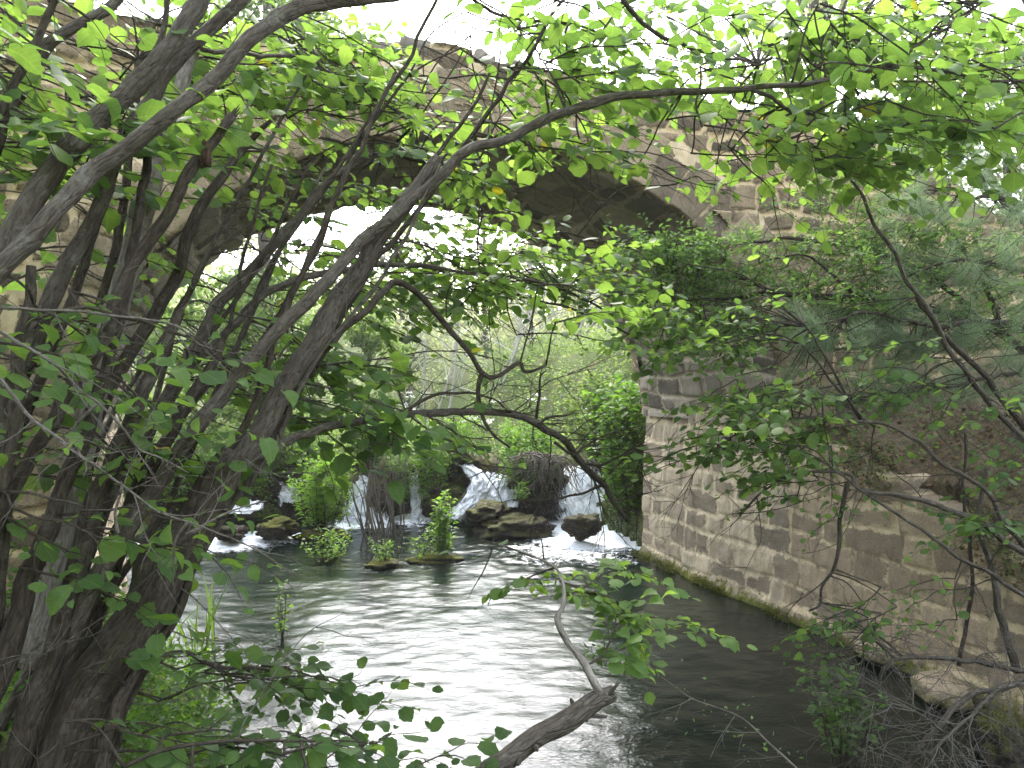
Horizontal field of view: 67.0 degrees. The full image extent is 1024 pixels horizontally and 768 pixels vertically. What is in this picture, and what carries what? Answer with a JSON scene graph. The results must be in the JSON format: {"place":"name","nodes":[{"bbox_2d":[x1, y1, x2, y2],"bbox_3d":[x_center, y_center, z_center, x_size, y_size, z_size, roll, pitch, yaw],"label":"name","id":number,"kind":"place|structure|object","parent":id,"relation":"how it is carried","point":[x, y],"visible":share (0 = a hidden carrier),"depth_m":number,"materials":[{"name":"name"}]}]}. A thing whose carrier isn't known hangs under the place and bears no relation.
{"place":"outdoors","nodes":[
{"label":"outdoors","id":0,"kind":"place"},
{"bbox_2d":[386,438,510,464],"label":"stream","id":1,"kind":"structure","parent":0,"point":[482,443],"depth_m":17.07,"materials":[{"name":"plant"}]},
{"bbox_2d":[0,305,1023,767],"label":"ground","id":2,"kind":"structure","parent":0,"point":[944,487],"depth_m":8.56,"materials":[{"name":"green plant"}]},
{"bbox_2d":[5,541,126,624],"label":"bank undergrowth","id":3,"kind":"object","parent":2,"relation":"on","point":[15,569],"visible":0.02,"depth_m":5.18,"materials":[{"name":"green plant"}]},
{"bbox_2d":[0,569,243,767],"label":"bank undergrowth","id":4,"kind":"object","parent":2,"relation":"on","point":[163,671],"visible":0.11,"depth_m":4.84,"materials":[{"name":"green plant"}]},
{"bbox_2d":[131,292,226,386],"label":"broad tree","id":5,"kind":"object","parent":2,"relation":"on","point":[139,359],"visible":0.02,"depth_m":23.77,"materials":[{"name":"green plant"}]},
{"bbox_2d":[141,266,281,443],"bbox_3d":[-6.185,-0.553,16.523,3.405,4.186,3.342,0,0,0],"label":"leafy tree","id":6,"kind":"object","parent":2,"relation":"on","point":[199,291],"visible":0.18,"depth_m":16.12,"materials":[{"name":"green plant"}]},
{"bbox_2d":[185,265,328,445],"bbox_3d":[-4.822,-0.401,15.419,2.913,3.897,2.437,0,1,-38],"label":"leafy tree","id":7,"kind":"object","parent":2,"relation":"on","point":[251,289],"visible":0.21,"depth_m":15.17,"materials":[{"name":"green plant"}]},
{"bbox_2d":[196,0,351,389],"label":"tall tree","id":8,"kind":"object","parent":2,"relation":"on","point":[299,25],"visible":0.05,"depth_m":17.34,"materials":[{"name":"green plant"}]},
{"bbox_2d":[204,223,353,359],"bbox_3d":[-9.083,-2.981,30.131,5.955,7.828,6.438,0,0,0],"label":"broad tree","id":9,"kind":"object","parent":2,"relation":"on","point":[253,240],"visible":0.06,"depth_m":29.32,"materials":[{"name":"green plant"}]},
{"bbox_2d":[221,276,340,394],"bbox_3d":[-6.562,-0.871,21.273,3.600,4.756,3.144,0,0,37],"label":"broad tree","id":10,"kind":"object","parent":2,"relation":"on","point":[304,316],"visible":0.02,"depth_m":21.70,"materials":[{"name":"green plant"}]},
{"bbox_2d":[126,441,600,524],"bbox_3d":[-1.925,1.949,14.092,10.150,1.678,3.044,0,0,0],"label":"rock ledge","id":11,"kind":"object","parent":2,"relation":"on","point":[288,509],"visible":0.07,"depth_m":13.35,"materials":[{"name":"grey stone"}]},
{"bbox_2d":[229,500,262,513],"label":"waterfall","id":12,"kind":"structure","parent":11,"relation":"on","point":[254,508],"depth_m":11.86,"materials":[{"name":"grey liquid"}]},
{"bbox_2d":[226,411,326,479],"bbox_3d":[-3.951,0.999,13.211,1.541,1.226,1.668,0,0,20],"label":"bank shrub","id":13,"kind":"object","parent":11,"relation":"on","point":[277,458],"visible":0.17,"depth_m":13.14,"materials":[{"name":"green plant"}]},
{"bbox_2d":[278,481,298,506],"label":"waterfall","id":14,"kind":"structure","parent":11,"relation":"on","point":[285,495],"depth_m":12.92,"materials":[{"name":"grey liquid"}]},
{"bbox_2d":[342,475,388,524],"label":"waterfall","id":15,"kind":"structure","parent":11,"relation":"on","point":[358,500],"depth_m":12.79,"materials":[{"name":"grey liquid"}]},
{"bbox_2d":[344,415,391,469],"bbox_3d":[-2.385,0.989,13.515,0.953,1.041,1.264,0,0,23],"label":"bank shrub","id":16,"kind":"object","parent":11,"relation":"on","point":[370,450],"visible":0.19,"depth_m":13.39,"materials":[{"name":"green plant"}]},
{"bbox_2d":[409,475,421,522],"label":"waterfall","id":17,"kind":"structure","parent":11,"relation":"on","point":[415,503],"depth_m":12.89,"materials":[{"name":"grey liquid"}]},
{"bbox_2d":[445,415,488,455],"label":"bank shrub","id":18,"kind":"object","parent":11,"relation":"on","point":[463,428],"visible":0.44,"depth_m":13.95,"materials":[{"name":"green plant"}]},
{"bbox_2d":[447,462,491,519],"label":"waterfall","id":19,"kind":"structure","parent":11,"relation":"on","point":[477,490],"depth_m":12.86,"materials":[{"name":"grey liquid"}]},
{"bbox_2d":[484,472,518,507],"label":"waterfall","id":20,"kind":"structure","parent":11,"relation":"on","point":[506,494],"depth_m":12.91,"materials":[{"name":"grey liquid"}]},
{"bbox_2d":[500,418,557,456],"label":"bank shrub","id":21,"kind":"object","parent":11,"relation":"on","point":[515,437],"visible":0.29,"depth_m":13.59,"materials":[{"name":"green plant"}]},
{"bbox_2d":[557,466,604,522],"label":"waterfall","id":22,"kind":"structure","parent":11,"relation":"on","point":[573,505],"depth_m":12.52,"materials":[{"name":"grey liquid"}]},
{"bbox_2d":[551,366,637,463],"bbox_3d":[1.475,0.553,13.535,1.412,1.712,1.518,0,0,28],"label":"bank shrub","id":23,"kind":"object","parent":11,"relation":"on","point":[584,385],"visible":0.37,"depth_m":13.47,"materials":[{"name":"green plant"}]},
{"bbox_2d":[128,423,610,506],"bbox_3d":[-2.137,1.409,13.382,9.038,1.386,2.002,0,0,0],"label":"ledge growth","id":24,"kind":"object","parent":2,"relation":"on","point":[545,448],"visible":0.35,"depth_m":13.02,"materials":[{"name":"green plant"}]},
{"bbox_2d":[324,308,415,432],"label":"leafy tree","id":25,"kind":"object","parent":2,"relation":"on","point":[369,345],"visible":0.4,"depth_m":17.15,"materials":[{"name":"green plant"}]},
{"bbox_2d":[164,261,621,354],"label":"wood","id":26,"kind":"object","parent":2,"relation":"on","point":[174,299],"visible":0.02,"depth_m":48.72,"materials":[{"name":"green plant"}]},
{"bbox_2d":[153,324,638,496],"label":"upstream herbs","id":27,"kind":"object","parent":2,"relation":"on","point":[567,346],"visible":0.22,"depth_m":18.28,"materials":[{"name":"green plant"}]},
{"bbox_2d":[343,219,468,358],"bbox_3d":[-4.742,-3.779,32.918,5.948,7.004,6.140,0,0,0],"label":"broad tree","id":28,"kind":"object","parent":2,"relation":"on","point":[417,251],"visible":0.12,"depth_m":32.78,"materials":[{"name":"green plant"}]},
{"bbox_2d":[354,310,469,418],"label":"broad tree","id":29,"kind":"object","parent":2,"relation":"on","point":[437,346],"visible":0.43,"depth_m":24.92,"materials":[{"name":"green plant"}]},
{"bbox_2d":[396,234,488,427],"bbox_3d":[-1.748,-1.199,19.709,2.823,5.390,1.982,0,0,-30],"label":"bare tree","id":30,"kind":"object","parent":2,"relation":"on","point":[456,345],"visible":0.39,"depth_m":19.88,"materials":[{"name":"grey wood"}]},
{"bbox_2d":[422,214,553,359],"bbox_3d":[-1.099,-4.601,36.017,6.109,7.878,6.456,0,0,27],"label":"broad tree","id":31,"kind":"object","parent":2,"relation":"on","point":[482,337],"visible":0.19,"depth_m":35.88,"materials":[{"name":"green plant"}]},
{"bbox_2d":[0,0,1023,767],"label":"hazel tree","id":32,"kind":"object","parent":2,"relation":"on","point":[82,668],"visible":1,"depth_m":3.36,"materials":[{"name":"green plant"}]},
{"bbox_2d":[418,529,756,767],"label":"broken branch","id":33,"kind":"object","parent":32,"relation":"attached to","point":[527,743],"visible":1,"depth_m":2.96,"materials":[{"name":"green plant"}]},
{"bbox_2d":[646,659,802,767],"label":"thin twig","id":34,"kind":"object","parent":32,"relation":"attached to","point":[774,748],"visible":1,"depth_m":3.41,"materials":[{"name":"wood"}]},
{"bbox_2d":[0,0,1023,622],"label":"stone bridge","id":35,"kind":"structure","parent":2,"relation":"on","point":[760,582],"depth_m":7.78,"materials":[{"name":"stone"}]},
{"bbox_2d":[66,0,838,111],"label":"bridge top growth","id":36,"kind":"object","parent":35,"relation":"on","point":[244,20],"visible":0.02,"depth_m":6.47,"materials":[{"name":"green plant"}]},
{"bbox_2d":[480,235,562,389],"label":"bare tree","id":37,"kind":"object","parent":2,"relation":"on","point":[516,344],"visible":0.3,"depth_m":20.90,"materials":[{"name":"grey wood"}]},
{"bbox_2d":[475,237,595,355],"bbox_3d":[0.734,-2.522,24.117,3.830,3.875,3.206,0,0,0],"label":"broad tree","id":38,"kind":"object","parent":2,"relation":"on","point":[539,322],"visible":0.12,"depth_m":23.91,"materials":[{"name":"green plant"}]},
{"bbox_2d":[486,448,612,497],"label":"hanging roots","id":39,"kind":"object","parent":2,"relation":"hanging from","point":[544,461],"visible":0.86,"depth_m":12.44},
{"bbox_2d":[521,241,595,348],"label":"broad tree","id":40,"kind":"object","parent":2,"relation":"on","point":[579,323],"visible":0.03,"depth_m":30.88,"materials":[{"name":"green plant"}]},
{"bbox_2d":[523,260,596,354],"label":"bare tree","id":41,"kind":"object","parent":2,"relation":"on","point":[555,316],"visible":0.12,"depth_m":21.95,"materials":[{"name":"wood"}]},
{"bbox_2d":[547,286,602,347],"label":"bare tree","id":42,"kind":"object","parent":2,"relation":"on","point":[582,324],"visible":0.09,"depth_m":20.28,"materials":[{"name":"wood"}]},
{"bbox_2d":[581,370,645,532],"bbox_3d":[1.656,1.006,11.652,1.275,2.430,1.190,0,0,-37],"label":"waterside shrub","id":43,"kind":"object","parent":2,"relation":"on","point":[625,442],"visible":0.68,"depth_m":11.51,"materials":[{"name":"green plant"}]},
{"bbox_2d":[669,0,931,146],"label":"tall tree","id":44,"kind":"object","parent":2,"relation":"on","point":[812,4],"visible":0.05,"depth_m":13.33,"materials":[{"name":"green plant"}]},
{"bbox_2d":[603,147,1023,376],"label":"leaved shrub","id":45,"kind":"object","parent":2,"relation":"on","point":[699,254],"visible":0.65,"depth_m":6.08,"materials":[{"name":"green plant"}]},
{"bbox_2d":[605,107,1023,691],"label":"hazel sapling","id":46,"kind":"object","parent":2,"relation":"on","point":[770,403],"visible":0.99,"depth_m":5.00,"materials":[{"name":"green plant"}]},
{"bbox_2d":[763,96,1023,418],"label":"pine tree","id":47,"kind":"object","parent":2,"relation":"on","point":[966,330],"visible":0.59,"depth_m":5.85,"materials":[{"name":"green plant"}]},
{"bbox_2d":[779,428,1023,721],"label":"river wall","id":48,"kind":"structure","parent":2,"relation":"on","point":[877,548],"depth_m":6.53,"materials":[{"name":"stone"}]},
{"bbox_2d":[771,409,1023,590],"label":"wall top growth","id":49,"kind":"object","parent":48,"relation":"on","point":[996,548],"depth_m":6.66,"materials":[{"name":"green plant"}]},
{"bbox_2d":[809,376,1023,524],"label":"leaf litter","id":50,"kind":"object","parent":2,"relation":"on","point":[923,460],"visible":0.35,"depth_m":7.00,"materials":[{"name":"brown plant"}]},
{"bbox_2d":[836,0,1023,221],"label":"tall tree","id":51,"kind":"object","parent":2,"relation":"on","point":[947,34],"visible":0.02,"depth_m":14.52,"materials":[{"name":"green plant"}]},
{"bbox_2d":[838,363,1023,504],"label":"bank undergrowth","id":52,"kind":"object","parent":2,"relation":"on","point":[1010,394],"visible":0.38,"depth_m":7.00,"materials":[{"name":"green plant"}]},
{"bbox_2d":[910,670,974,709],"bbox_3d":[3.208,2.284,5.767,0.366,0.175,0.469,0,0,0],"label":"loose block","id":53,"kind":"object","parent":2,"relation":"on","point":[953,689],"depth_m":5.65,"materials":[{"name":"stone"}]},
{"bbox_2d":[891,10,1023,316],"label":"leafy tree","id":54,"kind":"object","parent":2,"relation":"on","point":[1007,171],"visible":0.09,"depth_m":9.62,"materials":[{"name":"green plant"}]},
{"bbox_2d":[69,0,1023,312],"label":"sky","id":55,"kind":"structure","parent":0,"point":[414,12],"materials":[{"name":"white"}]},
{"bbox_2d":[126,514,990,767],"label":"river","id":56,"kind":"structure","parent":0,"point":[510,661],"depth_m":6.70,"materials":[{"name":"liquid"}]},
{"bbox_2d":[166,599,198,667],"bbox_3d":[-2.830,1.999,6.400,0.530,0.714,0.816,0,0,-12],"label":"reed clump","id":57,"kind":"object","parent":56,"relation":"on","point":[183,633],"visible":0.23,"depth_m":6.42,"materials":[{"name":"green plant"}]},
{"bbox_2d":[187,572,234,652],"bbox_3d":[-2.663,1.988,6.725,0.272,0.732,0.570,0,0,7],"label":"reed clump","id":58,"kind":"object","parent":56,"relation":"on","point":[209,627],"visible":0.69,"depth_m":6.75,"materials":[{"name":"green plant"}]},
{"bbox_2d":[215,524,249,542],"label":"river rock","id":59,"kind":"object","parent":56,"relation":"on","point":[241,531],"visible":0.72,"depth_m":11.02,"materials":[{"name":"grey stone"}]},
{"bbox_2d":[255,516,301,539],"bbox_3d":[-3.437,2.137,11.427,0.685,0.322,0.612,0,1,-43],"label":"river rock","id":60,"kind":"object","parent":56,"relation":"on","point":[280,527],"visible":1,"depth_m":11.25,"materials":[{"name":"stone"}]},
{"bbox_2d":[270,579,293,639],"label":"waterside weed","id":61,"kind":"object","parent":56,"relation":"on","point":[282,622],"visible":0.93,"depth_m":7.10,"materials":[{"name":"green plant"}]},
{"bbox_2d":[291,528,352,541],"bbox_3d":[-2.820,2.313,11.648,0.877,0.216,0.697,0,0,0],"label":"river rock","id":62,"kind":"object","parent":56,"relation":"in","point":[306,534],"visible":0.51,"depth_m":11.41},
{"bbox_2d":[282,450,360,531],"bbox_3d":[-2.873,1.642,11.792,1.184,1.258,1.216,0,0,-23],"label":"midstream bush","id":63,"kind":"object","parent":62,"relation":"on","point":[323,516],"visible":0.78,"depth_m":11.71,"materials":[{"name":"green plant"}]},
{"bbox_2d":[296,523,354,564],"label":"yellow green shoots","id":64,"kind":"object","parent":56,"relation":"on","point":[331,550],"visible":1,"depth_m":10.11,"materials":[{"name":"green plant"}]},
{"bbox_2d":[367,465,397,520],"bbox_3d":[-2.142,1.895,13.011,0.549,1.066,0.732,0,0,0],"label":"river rock","id":65,"kind":"object","parent":56,"relation":"in","point":[382,498],"visible":0.33,"depth_m":12.77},
{"bbox_2d":[336,433,430,553],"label":"dry stems","id":66,"kind":"object","parent":56,"relation":"in","point":[369,521],"visible":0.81,"depth_m":11.27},
{"bbox_2d":[364,558,402,569],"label":"river rock","id":67,"kind":"object","parent":56,"relation":"in","point":[377,564],"visible":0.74,"depth_m":9.81,"materials":[{"name":"beige stone"}]},
{"bbox_2d":[367,537,394,560],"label":"tussock plant","id":68,"kind":"object","parent":67,"relation":"on","point":[384,554],"visible":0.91,"depth_m":9.95,"materials":[{"name":"green plant"}]},
{"bbox_2d":[404,552,464,564],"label":"river rock","id":69,"kind":"object","parent":56,"relation":"on","point":[432,559],"visible":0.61,"depth_m":10.05,"materials":[{"name":"stone"}]},
{"bbox_2d":[410,526,448,558],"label":"water plant","id":70,"kind":"object","parent":69,"relation":"on","point":[423,552],"visible":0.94,"depth_m":10.22,"materials":[{"name":"green plant"}]},
{"bbox_2d":[427,489,458,553],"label":"fern like plant","id":71,"kind":"object","parent":69,"relation":"on","point":[442,525],"visible":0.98,"depth_m":10.21,"materials":[{"name":"green plant"}]},
{"bbox_2d":[245,497,637,540],"bbox_3d":[-1.201,1.994,11.694,8.604,0.554,2.752,0,0,0],"label":"spray","id":72,"kind":"object","parent":56,"relation":"on","point":[508,503],"visible":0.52,"depth_m":11.35,"materials":[{"name":"white liquid"}]},
{"bbox_2d":[421,483,464,520],"bbox_3d":[-1.176,2.040,13.096,0.837,0.706,0.637,0,0,0],"label":"river rock","id":73,"kind":"object","parent":56,"relation":"in","point":[427,509],"visible":0.45,"depth_m":12.95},
{"bbox_2d":[464,499,510,526],"bbox_3d":[-0.363,2.047,12.181,0.809,0.416,0.929,0,0,0],"label":"river rock","id":74,"kind":"object","parent":56,"relation":"on","point":[476,516],"visible":0.68,"depth_m":11.91,"materials":[{"name":"grey stone"}]},
{"bbox_2d":[472,512,556,539],"bbox_3d":[0.030,2.204,11.947,1.340,0.406,1.044,0,0,0],"label":"river rock","id":75,"kind":"object","parent":56,"relation":"on","point":[509,525],"visible":0.85,"depth_m":11.61,"materials":[{"name":"grey stone"}]},
{"bbox_2d":[514,481,533,504],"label":"cliff plant","id":76,"kind":"object","parent":75,"relation":"on","point":[521,489],"visible":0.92,"depth_m":12.26,"materials":[{"name":"green plant"}]},
{"bbox_2d":[516,462,569,519],"bbox_3d":[0.498,1.817,13.108,1.013,0.986,0.815,0,0,0],"label":"river rock","id":77,"kind":"object","parent":56,"relation":"on","point":[546,512],"visible":0.48,"depth_m":12.81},
{"bbox_2d":[561,513,604,541],"bbox_3d":[1.018,2.064,11.090,0.597,0.393,0.564,0,1,-44],"label":"river rock","id":78,"kind":"object","parent":56,"relation":"on","point":[579,527],"visible":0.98,"depth_m":10.96,"materials":[{"name":"grey stone"}]},
{"bbox_2d":[629,548,894,668],"bbox_3d":[2.398,2.297,8.427,0.141,0.166,4.387,0,0,-21],"label":"wall foot moss","id":79,"kind":"object","parent":56,"relation":"on","point":[714,589],"depth_m":8.86,"materials":[{"name":"green plant"}]},
{"bbox_2d":[795,654,892,767],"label":"leafy plant","id":80,"kind":"object","parent":56,"relation":"on","point":[833,715],"visible":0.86,"depth_m":4.53,"materials":[{"name":"green plant"}]},
{"bbox_2d":[853,635,909,665],"bbox_3d":[3.120,2.256,6.564,0.363,0.130,0.439,0,0,0],"label":"loose block","id":81,"kind":"object","parent":56,"relation":"on","point":[897,663],"depth_m":6.40,"materials":[{"name":"stone"}]},
{"bbox_2d":[765,421,1023,767],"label":"shrub","id":82,"kind":"object","parent":56,"relation":"on","point":[992,692],"depth_m":4.54,"materials":[{"name":"green plant"}]},
{"bbox_2d":[970,705,1023,767],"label":"river rock","id":83,"kind":"object","parent":56,"relation":"in","point":[1006,757],"visible":0.73,"depth_m":4.80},
{"bbox_2d":[848,350,1023,647],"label":"dry stalks","id":84,"kind":"object","parent":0,"point":[960,437],"visible":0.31,"depth_m":6.80,"materials":[{"name":"brown plant"}]}
]}

